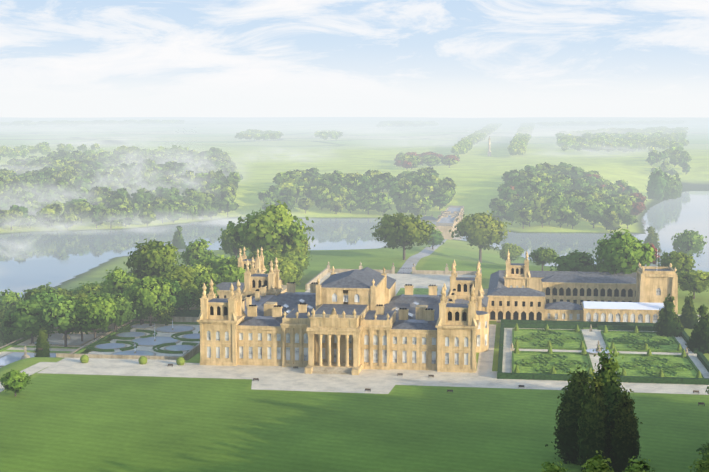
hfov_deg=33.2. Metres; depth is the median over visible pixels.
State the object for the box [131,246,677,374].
palace
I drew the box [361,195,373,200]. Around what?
tree
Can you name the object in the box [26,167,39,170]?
tree
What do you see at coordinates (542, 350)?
italian garden
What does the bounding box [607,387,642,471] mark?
cypress tree
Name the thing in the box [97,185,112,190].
tree
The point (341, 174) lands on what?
tree
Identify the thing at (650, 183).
poplar tree
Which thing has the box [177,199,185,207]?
tree
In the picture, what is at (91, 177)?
dark tree
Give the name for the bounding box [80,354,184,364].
golden yews
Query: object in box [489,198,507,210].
tree
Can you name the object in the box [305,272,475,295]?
courtyard
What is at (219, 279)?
dark tree
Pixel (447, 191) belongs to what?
tree
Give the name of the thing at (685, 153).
tree
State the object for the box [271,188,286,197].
dark tree
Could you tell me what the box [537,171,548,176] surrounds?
tree
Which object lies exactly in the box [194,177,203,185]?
dark tree
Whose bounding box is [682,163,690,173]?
dark tree
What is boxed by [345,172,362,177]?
tree
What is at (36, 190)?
dark tree
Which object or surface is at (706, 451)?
bushy tree
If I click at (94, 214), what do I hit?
dark tree
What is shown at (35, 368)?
gravel path
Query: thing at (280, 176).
tree
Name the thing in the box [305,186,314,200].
tree
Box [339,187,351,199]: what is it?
tree
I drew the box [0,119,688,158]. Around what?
treeline
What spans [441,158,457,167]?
tree
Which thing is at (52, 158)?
tree
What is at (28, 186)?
tree
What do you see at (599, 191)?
tree
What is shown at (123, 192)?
dark tree
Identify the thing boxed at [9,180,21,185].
dark tree
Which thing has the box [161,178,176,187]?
tree
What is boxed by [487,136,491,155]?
column of victory
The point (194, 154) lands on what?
dark tree
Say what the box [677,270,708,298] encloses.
tree
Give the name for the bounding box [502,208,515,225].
dark tree
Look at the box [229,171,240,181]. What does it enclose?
tree
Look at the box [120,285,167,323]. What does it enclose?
tree
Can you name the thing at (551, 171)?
dark tree
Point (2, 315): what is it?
tree
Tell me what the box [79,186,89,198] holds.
dark tree
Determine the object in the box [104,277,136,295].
tree
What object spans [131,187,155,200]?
dark tree
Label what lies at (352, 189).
dark tree
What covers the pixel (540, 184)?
dark tree
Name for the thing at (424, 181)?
dark tree
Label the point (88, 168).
dark tree
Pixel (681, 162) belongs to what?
dark tree
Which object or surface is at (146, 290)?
tree
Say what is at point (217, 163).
dark tree
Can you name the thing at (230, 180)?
dark tree
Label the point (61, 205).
tree
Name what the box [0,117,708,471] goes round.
terrain
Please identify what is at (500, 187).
tree
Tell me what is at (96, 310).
tree
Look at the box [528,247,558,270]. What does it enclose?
dark tree
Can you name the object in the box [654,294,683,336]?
conifer tree
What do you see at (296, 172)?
tree
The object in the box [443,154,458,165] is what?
copper tree
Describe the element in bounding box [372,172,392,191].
dark tree
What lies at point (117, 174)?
tree
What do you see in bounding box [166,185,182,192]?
dark tree
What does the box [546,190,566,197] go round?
tree
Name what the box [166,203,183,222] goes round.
tree
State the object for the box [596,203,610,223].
tree
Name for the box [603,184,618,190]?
tree
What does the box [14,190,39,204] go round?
tree
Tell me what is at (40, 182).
tree
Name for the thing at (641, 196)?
copper tree
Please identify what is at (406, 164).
copper tree
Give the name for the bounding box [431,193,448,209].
dark tree
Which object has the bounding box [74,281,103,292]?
tree
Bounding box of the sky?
[0,0,708,117]
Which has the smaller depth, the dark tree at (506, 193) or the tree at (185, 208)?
the tree at (185, 208)
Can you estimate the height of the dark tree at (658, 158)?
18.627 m
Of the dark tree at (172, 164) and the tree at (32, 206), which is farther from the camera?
the dark tree at (172, 164)
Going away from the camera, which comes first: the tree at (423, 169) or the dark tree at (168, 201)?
the dark tree at (168, 201)
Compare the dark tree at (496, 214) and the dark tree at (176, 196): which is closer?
the dark tree at (496, 214)
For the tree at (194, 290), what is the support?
on the terrain at (82, 423)
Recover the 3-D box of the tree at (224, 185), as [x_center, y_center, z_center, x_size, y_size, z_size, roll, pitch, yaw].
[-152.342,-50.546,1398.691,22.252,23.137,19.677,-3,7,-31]
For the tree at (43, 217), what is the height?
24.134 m
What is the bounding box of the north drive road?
[397,239,446,273]
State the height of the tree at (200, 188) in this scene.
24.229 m
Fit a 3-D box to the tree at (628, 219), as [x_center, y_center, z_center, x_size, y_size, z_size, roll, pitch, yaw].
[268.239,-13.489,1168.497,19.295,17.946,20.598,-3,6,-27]
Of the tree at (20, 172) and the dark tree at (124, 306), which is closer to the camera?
the dark tree at (124, 306)
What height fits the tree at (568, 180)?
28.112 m
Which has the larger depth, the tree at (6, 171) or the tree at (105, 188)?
the tree at (6, 171)
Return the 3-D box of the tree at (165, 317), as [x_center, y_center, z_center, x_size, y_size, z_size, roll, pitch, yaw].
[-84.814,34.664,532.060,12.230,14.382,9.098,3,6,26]
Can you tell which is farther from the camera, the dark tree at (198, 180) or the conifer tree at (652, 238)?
the dark tree at (198, 180)
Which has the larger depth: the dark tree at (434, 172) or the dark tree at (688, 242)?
the dark tree at (434, 172)
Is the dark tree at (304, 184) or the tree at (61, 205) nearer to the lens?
the tree at (61, 205)
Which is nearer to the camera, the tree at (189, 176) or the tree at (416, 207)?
the tree at (416, 207)
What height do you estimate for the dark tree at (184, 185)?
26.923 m
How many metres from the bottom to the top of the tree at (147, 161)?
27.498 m
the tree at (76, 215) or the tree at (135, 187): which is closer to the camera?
the tree at (76, 215)
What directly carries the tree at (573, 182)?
on the terrain at (82, 423)
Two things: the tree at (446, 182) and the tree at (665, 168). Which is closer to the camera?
the tree at (446, 182)
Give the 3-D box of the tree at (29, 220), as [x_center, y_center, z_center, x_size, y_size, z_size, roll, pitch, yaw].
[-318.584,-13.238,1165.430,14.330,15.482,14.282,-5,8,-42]
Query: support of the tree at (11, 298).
on the terrain at (82, 423)
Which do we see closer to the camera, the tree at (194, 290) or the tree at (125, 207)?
the tree at (194, 290)
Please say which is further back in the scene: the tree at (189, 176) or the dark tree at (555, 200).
the tree at (189, 176)
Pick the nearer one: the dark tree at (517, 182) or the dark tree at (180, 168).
the dark tree at (517, 182)
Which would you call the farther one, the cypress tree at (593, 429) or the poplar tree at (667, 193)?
the poplar tree at (667, 193)
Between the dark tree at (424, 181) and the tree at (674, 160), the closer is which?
the dark tree at (424, 181)
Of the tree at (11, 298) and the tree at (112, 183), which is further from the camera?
the tree at (112, 183)
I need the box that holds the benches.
[38,348,704,405]
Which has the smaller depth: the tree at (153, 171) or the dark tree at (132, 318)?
the dark tree at (132, 318)
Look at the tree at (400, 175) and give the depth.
1563.84 m
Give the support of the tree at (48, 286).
on the terrain at (82, 423)
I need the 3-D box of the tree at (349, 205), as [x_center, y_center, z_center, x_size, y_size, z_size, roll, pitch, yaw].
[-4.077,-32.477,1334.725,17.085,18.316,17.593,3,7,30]
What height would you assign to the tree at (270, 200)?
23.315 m
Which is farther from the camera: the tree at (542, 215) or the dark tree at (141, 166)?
the dark tree at (141, 166)
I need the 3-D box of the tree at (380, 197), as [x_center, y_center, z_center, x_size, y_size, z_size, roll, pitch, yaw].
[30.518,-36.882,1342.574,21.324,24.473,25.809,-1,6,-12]
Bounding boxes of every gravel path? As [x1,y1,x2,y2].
[0,362,56,391]
[38,324,708,394]
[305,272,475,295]
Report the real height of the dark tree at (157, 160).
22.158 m
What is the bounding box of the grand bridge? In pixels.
[434,206,463,239]
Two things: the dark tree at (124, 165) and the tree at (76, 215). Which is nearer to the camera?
the tree at (76, 215)
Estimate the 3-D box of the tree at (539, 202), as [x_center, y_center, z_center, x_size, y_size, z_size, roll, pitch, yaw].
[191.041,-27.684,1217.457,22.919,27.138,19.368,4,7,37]
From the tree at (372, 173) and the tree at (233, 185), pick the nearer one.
the tree at (233, 185)
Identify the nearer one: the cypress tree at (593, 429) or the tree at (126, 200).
the cypress tree at (593, 429)
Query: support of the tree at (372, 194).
on the terrain at (82, 423)
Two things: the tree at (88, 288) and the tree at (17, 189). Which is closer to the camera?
the tree at (88, 288)
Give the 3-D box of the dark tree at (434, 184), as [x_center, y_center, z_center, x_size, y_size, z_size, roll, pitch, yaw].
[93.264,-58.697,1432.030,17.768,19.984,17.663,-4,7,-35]
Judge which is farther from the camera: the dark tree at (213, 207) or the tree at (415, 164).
the tree at (415, 164)
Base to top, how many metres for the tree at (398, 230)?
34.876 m
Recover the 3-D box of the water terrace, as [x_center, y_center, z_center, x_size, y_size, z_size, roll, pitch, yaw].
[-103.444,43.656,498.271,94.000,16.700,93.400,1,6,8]
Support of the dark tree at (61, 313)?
on the terrain at (82, 423)
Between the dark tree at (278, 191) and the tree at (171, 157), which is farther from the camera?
the tree at (171, 157)
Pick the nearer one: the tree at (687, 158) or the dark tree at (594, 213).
the dark tree at (594, 213)
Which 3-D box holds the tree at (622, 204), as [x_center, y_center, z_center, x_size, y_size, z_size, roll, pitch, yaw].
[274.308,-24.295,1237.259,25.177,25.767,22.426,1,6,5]
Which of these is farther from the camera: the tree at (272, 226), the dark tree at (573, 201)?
the dark tree at (573, 201)
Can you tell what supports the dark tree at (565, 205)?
on the terrain at (82, 423)
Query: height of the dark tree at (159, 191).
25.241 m
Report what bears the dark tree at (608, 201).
on the terrain at (82, 423)
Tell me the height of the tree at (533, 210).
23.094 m
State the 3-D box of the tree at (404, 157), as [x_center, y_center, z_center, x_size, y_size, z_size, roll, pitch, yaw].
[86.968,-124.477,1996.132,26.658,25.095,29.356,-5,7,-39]
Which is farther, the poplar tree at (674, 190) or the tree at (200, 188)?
the poplar tree at (674, 190)
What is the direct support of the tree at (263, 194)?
on the terrain at (82, 423)
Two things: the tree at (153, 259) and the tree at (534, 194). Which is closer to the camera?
the tree at (153, 259)
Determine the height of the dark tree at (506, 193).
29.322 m
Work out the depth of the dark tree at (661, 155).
2153.70 m
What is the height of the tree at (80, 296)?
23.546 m
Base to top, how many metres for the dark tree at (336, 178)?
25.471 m
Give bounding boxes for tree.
[0,165,10,170]
[0,180,11,190]
[0,189,10,199]
[0,201,8,210]
[0,209,23,229]
[0,289,22,307]
[0,299,53,343]
[0,304,15,319]
[0,306,6,341]
[0,310,36,345]
[0,369,31,395]
[1,169,11,177]
[1,172,9,178]
[1,197,15,206]
[5,177,20,181]
[7,158,23,163]
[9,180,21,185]
[9,184,24,206]
[9,205,27,226]
[9,286,64,311]
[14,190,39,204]
[15,162,28,168]
[16,169,27,174]
[21,176,30,183]
[21,182,39,191]
[21,198,40,215]
[22,215,37,227]
[23,172,37,180]
[23,282,60,298]
[25,289,63,304]
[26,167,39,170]
[30,185,46,194]
[31,163,43,168]
[34,178,49,186]
[34,328,51,356]
[36,160,47,167]
[36,207,57,227]
[37,171,51,179]
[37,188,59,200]
[37,192,51,203]
[39,296,84,346]
[40,201,50,206]
[43,156,56,161]
[43,181,53,189]
[44,203,62,225]
[46,151,59,156]
[48,175,62,181]
[49,200,65,221]
[50,179,68,195]
[51,159,67,167]
[52,195,67,202]
[53,171,63,176]
[58,150,69,154]
[58,213,75,229]
[58,288,72,296]
[61,153,73,157]
[62,169,78,176]
[62,178,73,186]
[63,165,79,169]
[63,172,78,178]
[63,202,72,213]
[64,186,77,194]
[65,287,79,295]
[66,176,76,183]
[67,191,83,200]
[67,195,90,204]
[68,159,83,164]
[68,290,92,331]
[69,204,89,222]
[71,150,84,158]
[71,212,79,225]
[71,293,118,339]
[73,200,92,207]
[74,176,90,189]
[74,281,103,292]
[75,298,93,340]
[76,163,91,170]
[77,283,108,295]
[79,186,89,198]
[80,156,92,160]
[83,158,97,163]
[85,174,98,180]
[86,153,99,156]
[86,207,102,227]
[87,186,101,199]
[89,194,110,207]
[89,292,106,332]
[90,160,104,165]
[92,165,107,169]
[94,266,135,294]
[95,181,109,187]
[96,168,107,173]
[96,175,108,182]
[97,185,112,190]
[99,171,112,176]
[99,208,120,227]
[100,291,134,331]
[101,176,118,181]
[103,160,114,166]
[103,189,117,196]
[104,194,125,208]
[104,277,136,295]
[108,165,119,170]
[108,180,120,188]
[109,294,138,327]
[113,171,124,177]
[114,157,129,163]
[114,182,133,193]
[114,188,130,199]
[114,203,132,224]
[118,163,128,167]
[120,211,133,226]
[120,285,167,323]
[121,198,130,205]
[123,178,138,185]
[123,238,181,279]
[124,276,177,325]
[128,299,154,324]
[129,183,141,192]
[130,202,140,217]
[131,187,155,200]
[131,193,152,205]
[136,163,148,169]
[137,180,153,190]
[138,209,155,225]
[140,158,155,163]
[140,204,152,211]
[144,199,161,216]
[145,168,158,174]
[151,157,161,163]
[151,277,197,316]
[152,180,162,189]
[153,202,173,222]
[154,197,165,201]
[154,304,176,324]
[155,186,170,197]
[157,264,196,309]
[158,176,170,182]
[160,165,169,172]
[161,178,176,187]
[162,190,183,200]
[162,199,174,204]
[163,190,174,200]
[164,167,176,174]
[165,155,182,160]
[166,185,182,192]
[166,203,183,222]
[167,162,178,166]
[171,187,179,193]
[171,225,186,248]
[172,176,183,184]
[176,166,189,171]
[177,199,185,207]
[177,283,201,309]
[179,179,193,191]
[179,237,215,264]
[181,204,190,218]
[182,188,197,199]
[183,170,195,184]
[183,195,193,203]
[187,151,200,157]
[187,196,199,205]
[187,205,197,215]
[187,254,234,267]
[187,264,212,276]
[192,269,218,305]
[193,184,206,192]
[194,167,208,172]
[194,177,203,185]
[195,171,208,179]
[197,192,215,203]
[197,202,210,219]
[198,179,210,185]
[200,151,215,156]
[201,189,215,196]
[204,183,215,189]
[205,155,216,164]
[205,201,219,219]
[206,170,217,180]
[208,168,222,172]
[208,185,220,197]
[209,147,221,151]
[209,178,221,184]
[210,261,245,282]
[211,258,237,268]
[212,161,226,165]
[214,274,224,285]
[215,170,225,183]
[217,155,231,160]
[217,196,238,216]
[217,228,250,257]
[218,186,236,200]
[220,164,234,171]
[220,183,229,188]
[221,168,231,175]
[221,176,237,187]
[221,200,314,256]
[228,183,236,189]
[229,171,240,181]
[247,247,284,259]
[257,190,268,202]
[259,249,274,264]
[262,197,278,209]
[265,254,296,280]
[266,192,276,198]
[267,259,304,285]
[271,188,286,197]
[272,171,293,183]
[276,182,292,190]
[276,194,295,205]
[276,195,295,209]
[280,249,309,271]
[281,176,296,183]
[285,233,314,269]
[287,185,306,202]
[289,169,302,176]
[298,178,309,183]
[298,198,313,212]
[299,181,311,191]
[300,176,312,183]
[303,172,317,177]
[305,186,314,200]
[309,168,318,173]
[312,185,329,193]
[314,196,325,209]
[316,179,331,189]
[322,173,330,178]
[322,192,339,211]
[328,174,345,183]
[329,184,343,193]
[329,201,343,213]
[330,172,345,177]
[337,193,345,203]
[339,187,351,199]
[342,176,360,191]
[342,199,357,212]
[344,185,356,198]
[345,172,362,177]
[355,199,376,214]
[357,176,370,183]
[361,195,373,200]
[364,170,382,176]
[367,192,378,195]
[370,212,435,259]
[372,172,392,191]
[372,200,391,212]
[373,192,391,203]
[385,178,398,189]
[389,184,402,197]
[390,186,407,203]
[394,160,402,167]
[396,172,418,179]
[397,173,406,177]
[397,179,411,188]
[398,155,412,160]
[401,160,411,169]
[401,190,419,201]
[404,152,418,155]
[406,182,424,197]
[408,160,419,168]
[408,200,426,215]
[413,175,432,186]
[416,167,435,173]
[419,196,433,214]
[421,158,438,167]
[423,186,434,194]
[425,170,438,177]
[427,229,444,248]
[429,180,438,188]
[429,188,444,195]
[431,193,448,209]
[438,177,456,188]
[439,188,451,205]
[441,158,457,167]
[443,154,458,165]
[446,187,455,199]
[449,210,511,262]
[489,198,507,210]
[491,211,501,221]
[492,200,509,219]
[493,202,508,221]
[497,183,506,190]
[497,243,523,261]
[499,188,516,200]
[501,170,521,181]
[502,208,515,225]
[504,177,525,188]
[505,200,516,209]
[513,208,532,228]
[524,165,536,170]
[524,176,540,181]
[524,207,536,225]
[525,190,539,199]
[526,173,536,179]
[527,169,539,175]
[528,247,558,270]
[530,185,545,195]
[530,196,547,209]
[533,207,550,226]
[535,163,547,172]
[536,182,546,186]
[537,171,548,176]
[538,175,554,179]
[540,176,551,181]
[541,461,568,471]
[543,162,553,169]
[545,169,559,174]
[545,205,552,224]
[545,363,594,463]
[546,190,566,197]
[546,195,568,205]
[549,250,598,271]
[551,204,572,226]
[552,177,568,187]
[556,175,572,188]
[558,162,572,167]
[558,202,573,209]
[564,189,586,196]
[567,196,581,213]
[567,212,579,228]
[569,166,585,178]
[570,178,579,189]
[572,192,584,201]
[573,369,611,470]
[574,178,589,189]
[577,200,595,220]
[581,204,603,227]
[581,450,613,471]
[582,187,595,192]
[584,194,601,201]
[586,170,600,176]
[587,175,604,184]
[587,191,603,201]
[591,345,629,469]
[592,200,605,204]
[592,228,656,274]
[593,188,605,192]
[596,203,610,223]
[600,211,621,231]
[602,196,617,203]
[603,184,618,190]
[606,199,616,204]
[606,205,623,223]
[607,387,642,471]
[608,183,623,192]
[609,190,620,195]
[609,201,629,210]
[611,194,621,197]
[614,197,632,212]
[616,179,627,193]
[620,195,636,202]
[621,208,629,224]
[622,213,637,228]
[622,456,654,471]
[623,186,638,192]
[628,192,646,202]
[630,201,642,215]
[636,202,645,214]
[643,226,661,252]
[644,243,660,264]
[645,155,655,165]
[646,172,654,198]
[649,167,666,199]
[654,152,665,162]
[654,155,660,162]
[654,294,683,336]
[655,251,698,273]
[658,164,670,172]
[663,172,671,199]
[668,168,677,175]
[669,156,679,166]
[669,174,679,198]
[670,149,679,155]
[671,229,707,257]
[674,173,682,197]
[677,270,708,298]
[678,159,686,166]
[679,292,698,328]
[680,151,689,156]
[680,155,691,161]
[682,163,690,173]
[685,304,708,353]
[688,450,708,471]
[694,442,708,471]
[696,442,708,456]
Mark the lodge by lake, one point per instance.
(431, 218)
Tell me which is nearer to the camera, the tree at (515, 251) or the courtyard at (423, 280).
the courtyard at (423, 280)
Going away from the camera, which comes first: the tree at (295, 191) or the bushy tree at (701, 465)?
the bushy tree at (701, 465)
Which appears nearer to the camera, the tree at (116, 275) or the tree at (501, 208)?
the tree at (116, 275)
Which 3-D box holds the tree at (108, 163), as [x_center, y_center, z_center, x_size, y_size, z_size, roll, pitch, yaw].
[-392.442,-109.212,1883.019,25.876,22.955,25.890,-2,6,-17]
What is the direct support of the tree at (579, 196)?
on the terrain at (82, 423)
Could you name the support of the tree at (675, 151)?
on the terrain at (82, 423)
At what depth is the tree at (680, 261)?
635.73 m
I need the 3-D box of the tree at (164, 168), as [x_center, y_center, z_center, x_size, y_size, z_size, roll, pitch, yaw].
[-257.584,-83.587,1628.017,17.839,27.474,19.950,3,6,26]
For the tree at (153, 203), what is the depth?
1235.45 m
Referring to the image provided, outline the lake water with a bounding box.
[0,191,708,296]
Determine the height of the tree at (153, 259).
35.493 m
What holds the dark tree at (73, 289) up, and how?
on the terrain at (82, 423)
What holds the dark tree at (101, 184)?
on the terrain at (82, 423)
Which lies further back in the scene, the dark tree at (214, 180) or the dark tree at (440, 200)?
the dark tree at (214, 180)
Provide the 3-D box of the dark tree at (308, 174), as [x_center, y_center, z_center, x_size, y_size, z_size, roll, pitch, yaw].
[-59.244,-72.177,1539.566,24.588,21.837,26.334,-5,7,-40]
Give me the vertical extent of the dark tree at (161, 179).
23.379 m
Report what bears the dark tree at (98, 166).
on the terrain at (82, 423)
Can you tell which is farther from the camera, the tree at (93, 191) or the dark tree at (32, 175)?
the dark tree at (32, 175)
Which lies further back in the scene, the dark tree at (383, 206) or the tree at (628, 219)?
the dark tree at (383, 206)
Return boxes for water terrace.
[0,309,200,367]
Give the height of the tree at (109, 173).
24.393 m
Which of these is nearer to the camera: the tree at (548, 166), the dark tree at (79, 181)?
the dark tree at (79, 181)
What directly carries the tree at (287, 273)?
on the terrain at (82, 423)
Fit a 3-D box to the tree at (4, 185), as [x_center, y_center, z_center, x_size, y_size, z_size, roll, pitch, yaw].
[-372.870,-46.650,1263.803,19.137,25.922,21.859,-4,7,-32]
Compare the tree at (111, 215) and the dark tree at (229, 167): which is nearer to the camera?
the tree at (111, 215)
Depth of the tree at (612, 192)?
1437.82 m
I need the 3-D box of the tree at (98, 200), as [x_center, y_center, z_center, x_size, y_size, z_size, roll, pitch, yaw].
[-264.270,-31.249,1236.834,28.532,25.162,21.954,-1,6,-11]
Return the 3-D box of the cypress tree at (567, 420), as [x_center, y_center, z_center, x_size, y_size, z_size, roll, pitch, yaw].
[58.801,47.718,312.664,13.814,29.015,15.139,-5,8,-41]
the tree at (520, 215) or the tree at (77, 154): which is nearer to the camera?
the tree at (520, 215)
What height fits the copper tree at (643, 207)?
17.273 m
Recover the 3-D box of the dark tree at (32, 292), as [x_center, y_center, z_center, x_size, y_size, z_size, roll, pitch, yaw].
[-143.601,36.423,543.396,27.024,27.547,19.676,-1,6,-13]
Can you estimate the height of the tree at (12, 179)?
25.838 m
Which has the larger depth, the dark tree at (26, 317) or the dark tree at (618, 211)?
the dark tree at (618, 211)
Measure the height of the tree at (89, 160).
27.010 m
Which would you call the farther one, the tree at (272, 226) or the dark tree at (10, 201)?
the dark tree at (10, 201)
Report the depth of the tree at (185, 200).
1331.45 m
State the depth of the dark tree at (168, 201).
1258.79 m
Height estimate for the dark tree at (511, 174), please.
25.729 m
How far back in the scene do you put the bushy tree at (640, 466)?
262.31 m
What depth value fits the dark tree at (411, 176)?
1479.70 m
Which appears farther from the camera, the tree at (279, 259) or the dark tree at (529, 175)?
the dark tree at (529, 175)
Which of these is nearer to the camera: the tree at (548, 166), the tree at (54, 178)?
the tree at (54, 178)
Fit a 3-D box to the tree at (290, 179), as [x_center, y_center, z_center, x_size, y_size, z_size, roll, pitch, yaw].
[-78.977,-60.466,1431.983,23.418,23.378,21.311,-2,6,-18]
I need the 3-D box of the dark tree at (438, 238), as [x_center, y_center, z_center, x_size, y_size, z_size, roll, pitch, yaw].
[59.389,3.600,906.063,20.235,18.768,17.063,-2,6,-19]
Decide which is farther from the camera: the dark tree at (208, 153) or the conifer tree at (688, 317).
the dark tree at (208, 153)
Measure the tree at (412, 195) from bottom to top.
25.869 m
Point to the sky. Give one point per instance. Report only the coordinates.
(59, 58)
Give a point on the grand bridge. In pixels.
(447, 221)
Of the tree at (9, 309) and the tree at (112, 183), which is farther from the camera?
the tree at (112, 183)
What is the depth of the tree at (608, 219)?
1137.71 m
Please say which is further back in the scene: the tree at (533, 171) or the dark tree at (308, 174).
the tree at (533, 171)
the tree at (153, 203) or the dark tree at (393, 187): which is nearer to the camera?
the tree at (153, 203)
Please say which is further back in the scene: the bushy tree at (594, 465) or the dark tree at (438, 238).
the dark tree at (438, 238)
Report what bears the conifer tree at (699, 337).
on the terrain at (82, 423)
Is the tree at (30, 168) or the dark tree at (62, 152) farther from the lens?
the dark tree at (62, 152)
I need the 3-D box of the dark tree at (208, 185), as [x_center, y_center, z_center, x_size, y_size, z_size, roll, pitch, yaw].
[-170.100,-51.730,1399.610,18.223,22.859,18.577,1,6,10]
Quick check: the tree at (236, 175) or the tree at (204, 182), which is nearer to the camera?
the tree at (204, 182)
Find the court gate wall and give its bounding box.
[305,262,481,289]
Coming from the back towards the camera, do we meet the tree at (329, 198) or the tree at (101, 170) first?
the tree at (101, 170)
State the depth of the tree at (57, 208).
1175.15 m
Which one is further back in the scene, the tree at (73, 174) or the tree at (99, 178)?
the tree at (73, 174)
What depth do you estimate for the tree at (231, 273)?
562.42 m
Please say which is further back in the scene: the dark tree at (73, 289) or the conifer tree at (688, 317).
the dark tree at (73, 289)
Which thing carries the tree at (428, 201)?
on the terrain at (82, 423)
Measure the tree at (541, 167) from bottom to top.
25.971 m
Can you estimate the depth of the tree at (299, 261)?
644.87 m
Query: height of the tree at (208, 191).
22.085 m
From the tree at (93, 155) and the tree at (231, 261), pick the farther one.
the tree at (93, 155)
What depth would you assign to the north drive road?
764.27 m
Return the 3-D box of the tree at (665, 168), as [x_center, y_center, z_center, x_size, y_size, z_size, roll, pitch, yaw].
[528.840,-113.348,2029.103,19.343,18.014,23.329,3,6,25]
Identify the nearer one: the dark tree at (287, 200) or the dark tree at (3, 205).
the dark tree at (3, 205)
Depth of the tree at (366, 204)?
1322.41 m
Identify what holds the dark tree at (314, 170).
on the terrain at (82, 423)
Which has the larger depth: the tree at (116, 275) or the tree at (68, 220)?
the tree at (68, 220)
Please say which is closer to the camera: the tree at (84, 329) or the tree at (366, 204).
the tree at (84, 329)
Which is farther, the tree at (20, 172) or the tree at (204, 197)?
the tree at (20, 172)
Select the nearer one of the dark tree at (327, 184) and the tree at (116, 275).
the tree at (116, 275)
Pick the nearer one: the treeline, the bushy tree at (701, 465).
the bushy tree at (701, 465)
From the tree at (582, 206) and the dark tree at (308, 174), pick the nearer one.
the tree at (582, 206)
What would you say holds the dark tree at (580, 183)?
on the terrain at (82, 423)
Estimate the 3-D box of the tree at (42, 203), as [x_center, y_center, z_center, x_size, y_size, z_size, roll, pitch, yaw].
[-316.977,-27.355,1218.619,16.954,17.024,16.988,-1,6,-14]
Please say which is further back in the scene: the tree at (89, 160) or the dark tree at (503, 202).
the tree at (89, 160)
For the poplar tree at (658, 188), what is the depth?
1577.46 m
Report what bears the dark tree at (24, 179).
on the terrain at (82, 423)
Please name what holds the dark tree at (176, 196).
on the terrain at (82, 423)
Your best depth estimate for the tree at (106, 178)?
1400.31 m
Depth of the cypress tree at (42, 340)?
464.01 m
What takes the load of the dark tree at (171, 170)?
on the terrain at (82, 423)
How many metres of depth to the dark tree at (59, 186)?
1270.12 m
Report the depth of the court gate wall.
686.78 m
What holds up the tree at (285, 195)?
on the terrain at (82, 423)
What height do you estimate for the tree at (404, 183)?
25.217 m
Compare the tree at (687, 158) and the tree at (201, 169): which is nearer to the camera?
the tree at (201, 169)
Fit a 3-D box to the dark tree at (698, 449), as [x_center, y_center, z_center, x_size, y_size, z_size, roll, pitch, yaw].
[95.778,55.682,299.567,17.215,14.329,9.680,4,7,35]
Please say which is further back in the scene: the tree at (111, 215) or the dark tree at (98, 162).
the dark tree at (98, 162)
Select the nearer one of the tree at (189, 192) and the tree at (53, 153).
the tree at (189, 192)
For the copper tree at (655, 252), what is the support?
on the terrain at (82, 423)
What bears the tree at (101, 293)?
on the terrain at (82, 423)
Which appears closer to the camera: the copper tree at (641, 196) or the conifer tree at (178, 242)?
the conifer tree at (178, 242)
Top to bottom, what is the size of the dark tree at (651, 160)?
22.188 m
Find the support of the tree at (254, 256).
on the terrain at (82, 423)
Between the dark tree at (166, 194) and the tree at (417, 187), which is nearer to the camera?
the dark tree at (166, 194)
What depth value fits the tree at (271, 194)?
1370.11 m
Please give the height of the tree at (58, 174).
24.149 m
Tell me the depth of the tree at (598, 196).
1304.64 m
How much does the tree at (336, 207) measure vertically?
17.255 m
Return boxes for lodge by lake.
[420,214,436,221]
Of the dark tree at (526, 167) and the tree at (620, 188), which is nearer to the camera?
the tree at (620, 188)
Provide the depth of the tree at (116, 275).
549.16 m
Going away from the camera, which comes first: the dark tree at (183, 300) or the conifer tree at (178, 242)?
the dark tree at (183, 300)
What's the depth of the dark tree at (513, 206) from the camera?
1247.09 m
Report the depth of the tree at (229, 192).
1362.54 m
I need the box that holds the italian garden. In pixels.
[496,319,708,384]
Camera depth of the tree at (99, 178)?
1413.97 m
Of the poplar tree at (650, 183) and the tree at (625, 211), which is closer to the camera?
the tree at (625, 211)
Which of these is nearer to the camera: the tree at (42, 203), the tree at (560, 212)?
the tree at (560, 212)
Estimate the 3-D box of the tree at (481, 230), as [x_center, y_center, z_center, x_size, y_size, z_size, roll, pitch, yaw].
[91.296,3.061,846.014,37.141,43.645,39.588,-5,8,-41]
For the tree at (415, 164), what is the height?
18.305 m
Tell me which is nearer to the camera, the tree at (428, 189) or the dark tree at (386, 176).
the tree at (428, 189)
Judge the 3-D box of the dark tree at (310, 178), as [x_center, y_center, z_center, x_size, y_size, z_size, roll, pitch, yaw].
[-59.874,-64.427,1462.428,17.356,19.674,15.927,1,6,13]
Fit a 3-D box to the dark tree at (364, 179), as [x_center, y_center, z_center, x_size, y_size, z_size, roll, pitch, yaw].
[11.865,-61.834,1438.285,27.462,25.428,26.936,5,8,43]
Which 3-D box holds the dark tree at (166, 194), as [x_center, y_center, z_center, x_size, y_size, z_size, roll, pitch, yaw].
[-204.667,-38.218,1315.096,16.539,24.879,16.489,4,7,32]
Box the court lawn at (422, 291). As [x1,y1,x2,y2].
[396,288,437,295]
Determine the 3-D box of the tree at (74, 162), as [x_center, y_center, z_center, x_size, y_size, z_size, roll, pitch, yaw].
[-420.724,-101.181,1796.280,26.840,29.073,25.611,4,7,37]
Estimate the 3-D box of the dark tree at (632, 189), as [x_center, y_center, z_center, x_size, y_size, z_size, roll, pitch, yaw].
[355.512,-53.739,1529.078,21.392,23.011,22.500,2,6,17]
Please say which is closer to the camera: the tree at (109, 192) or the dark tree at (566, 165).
the tree at (109, 192)
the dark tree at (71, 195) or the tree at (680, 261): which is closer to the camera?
the tree at (680, 261)
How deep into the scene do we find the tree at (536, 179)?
1411.42 m
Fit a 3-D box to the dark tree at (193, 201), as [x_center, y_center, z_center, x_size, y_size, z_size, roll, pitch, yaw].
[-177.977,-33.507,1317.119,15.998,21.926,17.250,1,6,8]
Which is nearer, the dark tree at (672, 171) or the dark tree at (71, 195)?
the dark tree at (71, 195)
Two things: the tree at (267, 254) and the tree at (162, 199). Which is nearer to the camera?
the tree at (267, 254)
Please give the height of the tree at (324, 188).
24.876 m
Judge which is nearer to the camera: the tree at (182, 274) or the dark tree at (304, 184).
the tree at (182, 274)
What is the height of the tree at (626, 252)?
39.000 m
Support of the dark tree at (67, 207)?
on the terrain at (82, 423)
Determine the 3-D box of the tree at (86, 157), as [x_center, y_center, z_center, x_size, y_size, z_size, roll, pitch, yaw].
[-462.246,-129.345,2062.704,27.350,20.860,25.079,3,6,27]

